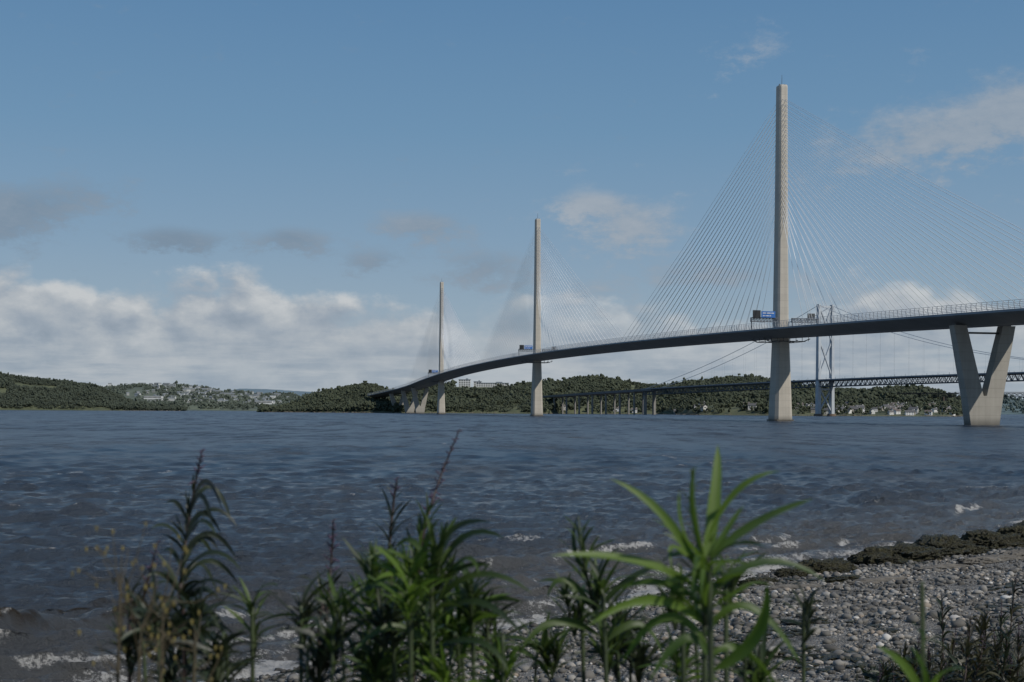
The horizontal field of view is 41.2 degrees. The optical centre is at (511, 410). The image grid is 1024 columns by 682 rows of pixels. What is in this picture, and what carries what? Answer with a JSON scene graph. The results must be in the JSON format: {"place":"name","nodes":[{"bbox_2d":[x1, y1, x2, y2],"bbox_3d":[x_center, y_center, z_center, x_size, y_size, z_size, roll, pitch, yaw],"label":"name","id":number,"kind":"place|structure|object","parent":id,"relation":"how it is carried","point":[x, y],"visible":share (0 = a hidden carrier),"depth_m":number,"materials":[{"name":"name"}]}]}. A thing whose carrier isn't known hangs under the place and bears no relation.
{"place":"outdoors","nodes":[
{"label":"outdoors","id":0,"kind":"place"},
{"bbox_2d":[0,382,129,410],"bbox_3d":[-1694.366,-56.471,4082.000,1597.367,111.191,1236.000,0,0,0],"label":"wooded point hill","id":1,"kind":"structure","parent":0,"point":[4,390],"depth_m":3698.65,"materials":[{"name":"green plant"}]},
{"bbox_2d":[0,371,187,410],"bbox_3d":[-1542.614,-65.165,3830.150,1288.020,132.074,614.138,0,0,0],"label":"woodland","id":2,"kind":"object","parent":1,"relation":"on","point":[90,394],"visible":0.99,"depth_m":3824.47,"materials":[{"name":"green plant"}]},
{"bbox_2d":[104,385,301,410],"bbox_3d":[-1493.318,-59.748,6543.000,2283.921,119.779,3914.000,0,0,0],"label":"town hillside","id":3,"kind":"structure","parent":0,"point":[191,408],"depth_m":5280.78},
{"bbox_2d":[96,380,313,409],"bbox_3d":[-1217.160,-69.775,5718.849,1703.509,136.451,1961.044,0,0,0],"label":"woodland","id":4,"kind":"object","parent":3,"relation":"on","point":[211,403],"visible":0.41,"depth_m":5470.99,"materials":[{"name":"green plant"}]},
{"bbox_2d":[236,389,311,395],"bbox_3d":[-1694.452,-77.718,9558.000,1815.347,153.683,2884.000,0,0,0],"label":"distant ridge hill","id":5,"kind":"structure","parent":0,"point":[265,391],"depth_m":9283.05,"materials":[{"name":"green plant"}]},
{"bbox_2d":[0,410,1023,681],"bbox_3d":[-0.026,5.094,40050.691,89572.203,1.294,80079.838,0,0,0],"label":"water","id":6,"kind":"structure","parent":0,"point":[290,486],"depth_m":83.90,"materials":[{"name":"blue liquid"}]},
{"bbox_2d":[367,84,1023,424],"bbox_3d":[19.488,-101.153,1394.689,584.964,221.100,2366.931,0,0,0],"label":"cable stayed bridge","id":7,"kind":"structure","parent":6,"relation":"in","point":[981,405],"depth_m":817.38,"materials":[{"name":"grey concrete"}]},
{"bbox_2d":[750,310,818,328],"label":"sign gantry","id":8,"kind":"object","parent":7,"relation":"on","point":[768,316],"visible":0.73,"depth_m":812.66,"materials":[{"name":"metal"}]},
{"bbox_2d":[542,304,1023,415],"bbox_3d":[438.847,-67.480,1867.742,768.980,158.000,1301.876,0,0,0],"label":"suspension bridge","id":9,"kind":"structure","parent":6,"relation":"in","point":[830,381],"depth_m":1883.08,"materials":[{"name":"grey paint"}]},
{"bbox_2d":[0,0,1023,399],"label":"sky","id":10,"kind":"structure","parent":0,"point":[222,194],"materials":[{"name":"blue"}]},
{"bbox_2d":[225,550,1023,681],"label":"beach ground","id":11,"kind":"structure","parent":0,"point":[843,638],"depth_m":27.36,"materials":[{"name":"grey gravel"}]},
{"bbox_2d":[71,522,149,681],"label":"ragwort plant","id":12,"kind":"object","parent":11,"relation":"on","point":[118,632],"visible":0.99,"depth_m":1.35,"materials":[{"name":"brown plant"}]},
{"bbox_2d":[91,611,176,681],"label":"fireweed plant","id":13,"kind":"object","parent":11,"relation":"on","point":[127,642],"visible":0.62,"depth_m":1.70,"materials":[{"name":"green plant"}]},
{"bbox_2d":[107,540,160,681],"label":"fireweed plant","id":14,"kind":"object","parent":11,"relation":"on","point":[129,627],"visible":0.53,"depth_m":1.89,"materials":[{"name":"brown plant"}]},
{"bbox_2d":[85,535,225,681],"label":"ragwort plant","id":15,"kind":"object","parent":11,"relation":"on","point":[161,669],"visible":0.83,"depth_m":1.45,"materials":[{"name":"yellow plant"}]},
{"bbox_2d":[126,561,192,681],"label":"ragwort plant","id":16,"kind":"object","parent":11,"relation":"on","point":[143,626],"visible":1,"depth_m":1.30,"materials":[{"name":"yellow plant"}]},
{"bbox_2d":[121,565,202,681],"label":"fireweed plant","id":17,"kind":"object","parent":11,"relation":"on","point":[142,610],"visible":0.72,"depth_m":1.63,"materials":[{"name":"green plant"}]},
{"bbox_2d":[116,588,216,681],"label":"fireweed plant","id":18,"kind":"object","parent":11,"relation":"on","point":[166,642],"visible":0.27,"depth_m":1.79,"materials":[{"name":"green plant"}]},
{"bbox_2d":[138,628,196,681],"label":"fireweed plant","id":19,"kind":"object","parent":11,"relation":"on","point":[170,674],"visible":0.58,"depth_m":1.91,"materials":[{"name":"green plant"}]},
{"bbox_2d":[150,596,222,681],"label":"ragwort plant","id":20,"kind":"object","parent":11,"relation":"on","point":[194,651],"visible":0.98,"depth_m":1.40,"materials":[{"name":"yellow plant"}]},
{"bbox_2d":[150,572,235,675],"bbox_3d":[-0.426,0.944,1.788,0.134,1.471,0.102,0,0,44],"label":"fireweed plant","id":21,"kind":"object","parent":11,"relation":"on","point":[192,611],"visible":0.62,"depth_m":1.78,"materials":[{"name":"green plant"}]},
{"bbox_2d":[146,449,241,681],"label":"fireweed plant","id":22,"kind":"object","parent":11,"relation":"on","point":[188,588],"visible":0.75,"depth_m":1.90,"materials":[{"name":"green plant"}]},
{"bbox_2d":[172,639,262,681],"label":"fireweed plant","id":23,"kind":"object","parent":11,"relation":"on","point":[232,669],"visible":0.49,"depth_m":1.80,"materials":[{"name":"green plant"}]},
{"bbox_2d":[169,619,270,681],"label":"fireweed plant","id":24,"kind":"object","parent":11,"relation":"on","point":[212,637],"visible":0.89,"depth_m":1.70,"materials":[{"name":"green plant"}]},
{"bbox_2d":[221,577,300,681],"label":"fireweed plant","id":25,"kind":"object","parent":11,"relation":"on","point":[253,629],"visible":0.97,"depth_m":1.88,"materials":[{"name":"green plant"}]},
{"bbox_2d":[274,569,337,681],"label":"fireweed plant","id":26,"kind":"object","parent":11,"relation":"on","point":[305,610],"visible":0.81,"depth_m":1.91,"materials":[{"name":"green plant"}]},
{"bbox_2d":[295,519,343,647],"bbox_3d":[-0.285,0.915,1.999,0.076,1.516,0.093,0,0,0],"label":"fireweed plant","id":27,"kind":"object","parent":11,"relation":"on","point":[323,609],"visible":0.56,"depth_m":2.00,"materials":[{"name":"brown plant"}]},
{"bbox_2d":[274,630,365,681],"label":"fireweed plant","id":28,"kind":"object","parent":11,"relation":"on","point":[321,663],"visible":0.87,"depth_m":1.71,"materials":[{"name":"green plant"}]},
{"bbox_2d":[277,611,377,681],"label":"fireweed plant","id":29,"kind":"object","parent":11,"relation":"on","point":[338,633],"visible":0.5,"depth_m":1.71,"materials":[{"name":"green plant"}]},
{"bbox_2d":[297,572,374,681],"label":"fireweed plant","id":30,"kind":"object","parent":11,"relation":"on","point":[343,602],"visible":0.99,"depth_m":1.62,"materials":[{"name":"green plant"}]},
{"bbox_2d":[347,629,406,681],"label":"fireweed plant","id":31,"kind":"object","parent":11,"relation":"on","point":[358,655],"visible":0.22,"depth_m":1.85,"materials":[{"name":"green plant"}]},
{"bbox_2d":[334,534,421,679],"bbox_3d":[-0.179,0.922,1.834,0.120,1.521,0.133,0,0,-23],"label":"fireweed plant","id":32,"kind":"object","parent":11,"relation":"on","point":[373,570],"visible":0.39,"depth_m":1.81,"materials":[{"name":"green plant"}]},
{"bbox_2d":[335,631,422,681],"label":"fireweed plant","id":33,"kind":"object","parent":11,"relation":"on","point":[378,663],"visible":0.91,"depth_m":1.72,"materials":[{"name":"green plant"}]},
{"bbox_2d":[340,559,419,681],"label":"fireweed plant","id":34,"kind":"object","parent":11,"relation":"on","point":[369,593],"visible":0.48,"depth_m":1.79,"materials":[{"name":"green plant"}]},
{"bbox_2d":[346,630,427,681],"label":"fireweed plant","id":35,"kind":"object","parent":11,"relation":"on","point":[406,670],"visible":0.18,"depth_m":1.93,"materials":[{"name":"green plant"}]},
{"bbox_2d":[352,567,424,676],"bbox_3d":[-0.169,0.948,1.842,0.125,1.470,0.110,0,0,22],"label":"fireweed plant","id":36,"kind":"object","parent":11,"relation":"on","point":[402,644],"visible":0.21,"depth_m":1.84,"materials":[{"name":"green plant"}]},
{"bbox_2d":[370,477,417,680],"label":"fireweed plant","id":37,"kind":"object","parent":11,"relation":"on","point":[391,514],"visible":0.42,"depth_m":2.19,"materials":[{"name":"green plant"}]},
{"bbox_2d":[350,588,441,681],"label":"fireweed plant","id":38,"kind":"object","parent":11,"relation":"on","point":[388,636],"visible":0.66,"depth_m":1.70,"materials":[{"name":"green plant"}]},
{"bbox_2d":[357,577,440,681],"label":"fireweed plant","id":39,"kind":"object","parent":11,"relation":"on","point":[425,601],"visible":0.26,"depth_m":1.92,"materials":[{"name":"green plant"}]},
{"bbox_2d":[364,536,455,681],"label":"fireweed plant","id":40,"kind":"object","parent":11,"relation":"on","point":[405,580],"visible":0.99,"depth_m":1.58,"materials":[{"name":"green plant"}]},
{"bbox_2d":[384,429,461,681],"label":"fireweed plant","id":41,"kind":"object","parent":11,"relation":"on","point":[421,528],"visible":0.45,"depth_m":2.08,"materials":[{"name":"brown plant"}]},
{"bbox_2d":[389,544,484,681],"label":"fireweed plant","id":42,"kind":"object","parent":11,"relation":"on","point":[444,598],"visible":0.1,"depth_m":2.02,"materials":[{"name":"green plant"}]},
{"bbox_2d":[396,614,478,668],"bbox_3d":[-0.117,0.978,1.938,0.144,1.412,0.133,0,0,0],"label":"fireweed plant","id":43,"kind":"object","parent":11,"relation":"on","point":[421,651],"visible":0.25,"depth_m":1.94,"materials":[{"name":"green plant"}]},
{"bbox_2d":[349,513,531,681],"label":"fireweed plant","id":44,"kind":"object","parent":11,"relation":"on","point":[438,556],"visible":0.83,"depth_m":1.63,"materials":[{"name":"green plant"}]},
{"bbox_2d":[407,631,497,681],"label":"fireweed plant","id":45,"kind":"object","parent":11,"relation":"on","point":[440,674],"visible":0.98,"depth_m":1.63,"materials":[{"name":"green plant"}]},
{"bbox_2d":[401,574,507,681],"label":"fireweed plant","id":46,"kind":"object","parent":11,"relation":"on","point":[448,617],"visible":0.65,"depth_m":1.77,"materials":[{"name":"green plant"}]},
{"bbox_2d":[437,558,521,679],"bbox_3d":[-0.050,0.945,1.767,0.124,1.504,0.121,0,0,0],"label":"fireweed plant","id":47,"kind":"object","parent":11,"relation":"on","point":[470,589],"visible":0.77,"depth_m":1.76,"materials":[{"name":"green plant"}]},
{"bbox_2d":[460,589,527,676],"bbox_3d":[-0.023,0.965,1.849,0.106,1.459,0.118,0,0,-32],"label":"fireweed plant","id":48,"kind":"object","parent":11,"relation":"on","point":[487,629],"visible":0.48,"depth_m":1.84,"materials":[{"name":"green plant"}]},
{"bbox_2d":[464,632,526,681],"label":"fireweed plant","id":49,"kind":"object","parent":11,"relation":"on","point":[504,675],"visible":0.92,"depth_m":1.64,"materials":[{"name":"green plant"}]},
{"bbox_2d":[466,613,540,681],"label":"fireweed plant","id":50,"kind":"object","parent":11,"relation":"on","point":[494,657],"visible":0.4,"depth_m":1.87,"materials":[{"name":"green plant"}]},
{"bbox_2d":[505,609,586,681],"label":"fireweed plant","id":51,"kind":"object","parent":11,"relation":"on","point":[547,646],"visible":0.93,"depth_m":2.01,"materials":[{"name":"green plant"}]},
{"bbox_2d":[539,571,616,681],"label":"fireweed plant","id":52,"kind":"object","parent":11,"relation":"on","point":[578,610],"visible":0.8,"depth_m":1.91,"materials":[{"name":"green plant"}]},
{"bbox_2d":[521,516,661,681],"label":"fireweed plant","id":53,"kind":"object","parent":11,"relation":"on","point":[597,591],"visible":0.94,"depth_m":1.84,"materials":[{"name":"green plant"}]},
{"bbox_2d":[567,577,669,681],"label":"fireweed plant","id":54,"kind":"object","parent":11,"relation":"on","point":[614,667],"visible":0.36,"depth_m":2.01,"materials":[{"name":"green plant"}]},
{"bbox_2d":[580,607,660,681],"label":"fireweed plant","id":55,"kind":"object","parent":11,"relation":"on","point":[620,637],"visible":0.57,"depth_m":1.93,"materials":[{"name":"green plant"}]},
{"bbox_2d":[230,546,1023,681],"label":"beach cobbles","id":56,"kind":"object","parent":11,"relation":"on","point":[827,642],"visible":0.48,"depth_m":30.66,"materials":[{"name":"stone"}]},
{"bbox_2d":[585,628,677,681],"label":"fireweed plant","id":57,"kind":"object","parent":11,"relation":"on","point":[637,658],"visible":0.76,"depth_m":1.99,"materials":[{"name":"green plant"}]},
{"bbox_2d":[304,548,1023,681],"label":"seaweed wrack","id":58,"kind":"object","parent":11,"relation":"on","point":[831,655],"visible":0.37,"depth_m":27.27,"materials":[{"name":"brown plant"}]},
{"bbox_2d":[636,622,721,681],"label":"fireweed plant","id":59,"kind":"object","parent":11,"relation":"on","point":[675,658],"visible":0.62,"depth_m":1.67,"materials":[{"name":"green plant"}]},
{"bbox_2d":[635,557,722,681],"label":"fireweed plant","id":60,"kind":"object","parent":11,"relation":"on","point":[682,647],"visible":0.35,"depth_m":1.61,"materials":[{"name":"green plant"}]},
{"bbox_2d":[551,445,825,681],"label":"fireweed plant","id":61,"kind":"object","parent":11,"relation":"on","point":[701,607],"visible":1,"depth_m":1.34,"materials":[{"name":"green plant"}]},
{"bbox_2d":[676,461,721,681],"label":"fireweed plant","id":62,"kind":"object","parent":11,"relation":"on","point":[704,659],"visible":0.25,"depth_m":1.50,"materials":[{"name":"green plant"}]},
{"bbox_2d":[703,536,772,681],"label":"fireweed plant","id":63,"kind":"object","parent":11,"relation":"on","point":[730,585],"visible":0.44,"depth_m":1.59,"materials":[{"name":"green plant"}]},
{"bbox_2d":[738,577,778,585],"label":"seaweed covered rock","id":64,"kind":"object","parent":11,"relation":"on","point":[764,579],"visible":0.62,"depth_m":40.68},
{"bbox_2d":[715,629,803,681],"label":"fireweed plant","id":65,"kind":"object","parent":11,"relation":"on","point":[734,667],"visible":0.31,"depth_m":1.84,"materials":[{"name":"green plant"}]},
{"bbox_2d":[721,627,799,681],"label":"fireweed plant","id":66,"kind":"object","parent":11,"relation":"on","point":[761,676],"visible":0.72,"depth_m":1.65,"materials":[{"name":"green plant"}]},
{"bbox_2d":[774,568,812,577],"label":"seaweed covered rock","id":67,"kind":"object","parent":11,"relation":"on","point":[783,572],"visible":0.59,"depth_m":42.76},
{"bbox_2d":[764,583,824,590],"bbox_3d":[8.107,5.072,38.861,2.076,0.257,0.762,0,0,-23],"label":"flat rock","id":68,"kind":"object","parent":11,"relation":"on","point":[791,586],"visible":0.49,"depth_m":38.69,"materials":[{"name":"grey stone"}]},
{"bbox_2d":[781,582,827,681],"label":"fireweed plant","id":69,"kind":"object","parent":11,"relation":"on","point":[807,612],"visible":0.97,"depth_m":2.02,"materials":[{"name":"green plant"}]},
{"bbox_2d":[794,557,856,573],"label":"seaweed covered rock","id":70,"kind":"object","parent":11,"relation":"on","point":[833,565],"visible":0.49,"depth_m":43.62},
{"bbox_2d":[824,574,870,582],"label":"seaweed covered rock","id":71,"kind":"object","parent":11,"relation":"on","point":[833,579],"visible":0.68,"depth_m":40.68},
{"bbox_2d":[850,552,893,565],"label":"seaweed covered rock","id":72,"kind":"object","parent":11,"relation":"on","point":[878,558],"visible":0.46,"depth_m":46.02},
{"bbox_2d":[847,576,906,585],"bbox_3d":[10.713,5.016,39.811,2.543,0.322,0.901,0,0,-33],"label":"flat rock","id":73,"kind":"object","parent":11,"relation":"on","point":[877,580],"visible":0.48,"depth_m":39.60,"materials":[{"name":"grey stone"}]},
{"bbox_2d":[859,659,902,681],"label":"fireweed plant","id":74,"kind":"object","parent":11,"relation":"on","point":[872,676],"visible":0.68,"depth_m":4.92,"materials":[{"name":"green plant"}]},
{"bbox_2d":[869,658,898,681],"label":"fireweed plant","id":75,"kind":"object","parent":11,"relation":"on","point":[883,673],"visible":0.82,"depth_m":4.87,"materials":[{"name":"green plant"}]},
{"bbox_2d":[847,540,946,563],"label":"seaweed covered rock","id":76,"kind":"object","parent":11,"relation":"on","point":[901,552],"visible":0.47,"depth_m":46.76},
{"bbox_2d":[891,639,919,681],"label":"fireweed plant","id":77,"kind":"object","parent":11,"relation":"on","point":[906,651],"visible":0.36,"depth_m":5.97,"materials":[{"name":"green plant"}]},
{"bbox_2d":[896,637,936,681],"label":"fireweed plant","id":78,"kind":"object","parent":11,"relation":"on","point":[913,664],"visible":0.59,"depth_m":4.85,"materials":[{"name":"green plant"}]},
{"bbox_2d":[877,581,962,681],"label":"fireweed plant","id":79,"kind":"object","parent":11,"relation":"on","point":[906,668],"visible":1,"depth_m":1.28,"materials":[{"name":"green plant"}]},
{"bbox_2d":[838,630,1023,681],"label":"grass","id":80,"kind":"structure","parent":11,"relation":"on","point":[1014,652],"depth_m":19.80,"materials":[{"name":"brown plant"}]},
{"bbox_2d":[926,592,954,677],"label":"fireweed plant","id":81,"kind":"object","parent":11,"relation":"on","point":[941,616],"visible":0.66,"depth_m":6.50,"materials":[{"name":"green plant"}]},
{"bbox_2d":[915,563,970,570],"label":"flat rock","id":82,"kind":"object","parent":11,"relation":"on","point":[945,566],"visible":0.48,"depth_m":43.04,"materials":[{"name":"grey stone"}]},
{"bbox_2d":[926,644,963,681],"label":"fireweed plant","id":83,"kind":"object","parent":11,"relation":"on","point":[941,664],"visible":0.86,"depth_m":4.79,"materials":[{"name":"green plant"}]},
{"bbox_2d":[930,625,960,681],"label":"fireweed plant","id":84,"kind":"object","parent":11,"relation":"on","point":[952,646],"visible":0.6,"depth_m":6.20,"materials":[{"name":"green plant"}]},
{"bbox_2d":[911,534,989,556],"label":"seaweed covered rock","id":85,"kind":"object","parent":11,"relation":"on","point":[954,544],"visible":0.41,"depth_m":49.71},
{"bbox_2d":[937,633,986,679],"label":"fireweed plant","id":86,"kind":"object","parent":11,"relation":"on","point":[956,655],"visible":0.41,"depth_m":5.46,"materials":[{"name":"green plant"}]},
{"bbox_2d":[947,651,980,681],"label":"fireweed plant","id":87,"kind":"object","parent":11,"relation":"on","point":[955,660],"visible":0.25,"depth_m":5.35,"materials":[{"name":"green plant"}]},
{"bbox_2d":[944,613,989,681],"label":"fireweed plant","id":88,"kind":"object","parent":11,"relation":"on","point":[967,649],"visible":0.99,"depth_m":4.92,"materials":[{"name":"green plant"}]},
{"bbox_2d":[961,630,1002,681],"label":"fireweed plant","id":89,"kind":"object","parent":11,"relation":"on","point":[975,675],"visible":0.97,"depth_m":4.93,"materials":[{"name":"green plant"}]},
{"bbox_2d":[969,607,994,681],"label":"fireweed plant","id":90,"kind":"object","parent":11,"relation":"on","point":[985,623],"visible":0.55,"depth_m":5.68,"materials":[{"name":"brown plant"}]},
{"bbox_2d":[956,554,1023,564],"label":"flat rock","id":91,"kind":"object","parent":11,"relation":"on","point":[985,559],"visible":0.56,"depth_m":44.13,"materials":[{"name":"grey stone"}]},
{"bbox_2d":[960,529,1023,549],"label":"seaweed covered rock","id":92,"kind":"object","parent":11,"relation":"on","point":[991,540],"visible":0.41,"depth_m":52.70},
{"bbox_2d":[975,629,1016,681],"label":"fireweed plant","id":93,"kind":"object","parent":11,"relation":"on","point":[995,651],"visible":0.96,"depth_m":4.97,"materials":[{"name":"green plant"}]},
{"bbox_2d":[987,624,1017,681],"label":"fireweed plant","id":94,"kind":"object","parent":11,"relation":"on","point":[1006,648],"visible":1,"depth_m":4.97,"materials":[{"name":"green plant"}]},
{"bbox_2d":[986,600,1021,675],"bbox_3d":[2.585,1.345,7.217,0.226,0.693,0.224,0,0,-9],"label":"fireweed plant","id":95,"kind":"object","parent":11,"relation":"on","point":[1000,625],"visible":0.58,"depth_m":7.19,"materials":[{"name":"green plant"}]},
{"bbox_2d":[996,520,1023,537],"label":"seaweed covered rock","id":96,"kind":"object","parent":11,"relation":"on","point":[1018,527],"visible":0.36,"depth_m":55.92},
{"bbox_2d":[999,549,1023,557],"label":"flat rock","id":97,"kind":"object","parent":11,"relation":"on","point":[1016,552],"visible":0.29,"depth_m":46.65,"materials":[{"name":"grey stone"}]},
{"bbox_2d":[1004,575,1023,675],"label":"fireweed plant","id":98,"kind":"object","parent":11,"relation":"on","point":[1012,609],"visible":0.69,"depth_m":7.61,"materials":[{"name":"green plant"}]},
{"bbox_2d":[1006,620,1023,681],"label":"fireweed plant","id":99,"kind":"object","parent":11,"relation":"on","point":[1019,658],"visible":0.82,"depth_m":6.39,"materials":[{"name":"green plant"}]},
{"bbox_2d":[301,381,962,416],"bbox_3d":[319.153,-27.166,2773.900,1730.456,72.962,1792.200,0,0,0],"label":"wooded headland hill","id":100,"kind":"structure","parent":0,"point":[734,410],"depth_m":2416.73,"materials":[{"name":"green plant"}]},
{"bbox_2d":[256,373,962,414],"bbox_3d":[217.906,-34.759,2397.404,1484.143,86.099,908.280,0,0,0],"label":"woodland","id":101,"kind":"object","parent":100,"relation":"on","point":[339,397],"visible":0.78,"depth_m":2516.86,"materials":[{"name":"green plant"}]},
{"bbox_2d":[269,411,962,416],"bbox_3d":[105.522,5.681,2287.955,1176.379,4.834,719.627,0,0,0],"label":"shore rocks","id":102,"kind":"object","parent":100,"relation":"on","point":[627,413],"visible":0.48,"depth_m":2394.12,"materials":[{"name":"grey stone"}]},
{"bbox_2d":[897,392,1023,402],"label":"railway viaduct","id":103,"kind":"object","parent":100,"relation":"on","point":[944,398],"visible":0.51,"depth_m":2272.07,"materials":[{"name":"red metal"}]},
{"bbox_2d":[1001,399,1023,413],"bbox_3d":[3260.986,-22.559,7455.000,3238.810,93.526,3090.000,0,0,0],"label":"coast hill","id":104,"kind":"structure","parent":0,"point":[1008,411],"depth_m":6211.28,"materials":[{"name":"green plant"}]},
{"bbox_2d":[954,392,1023,413],"bbox_3d":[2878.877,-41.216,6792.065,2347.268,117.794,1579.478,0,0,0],"label":"woodland","id":105,"kind":"object","parent":104,"relation":"on","point":[1017,403],"visible":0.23,"depth_m":6639.34,"materials":[{"name":"green plant"}]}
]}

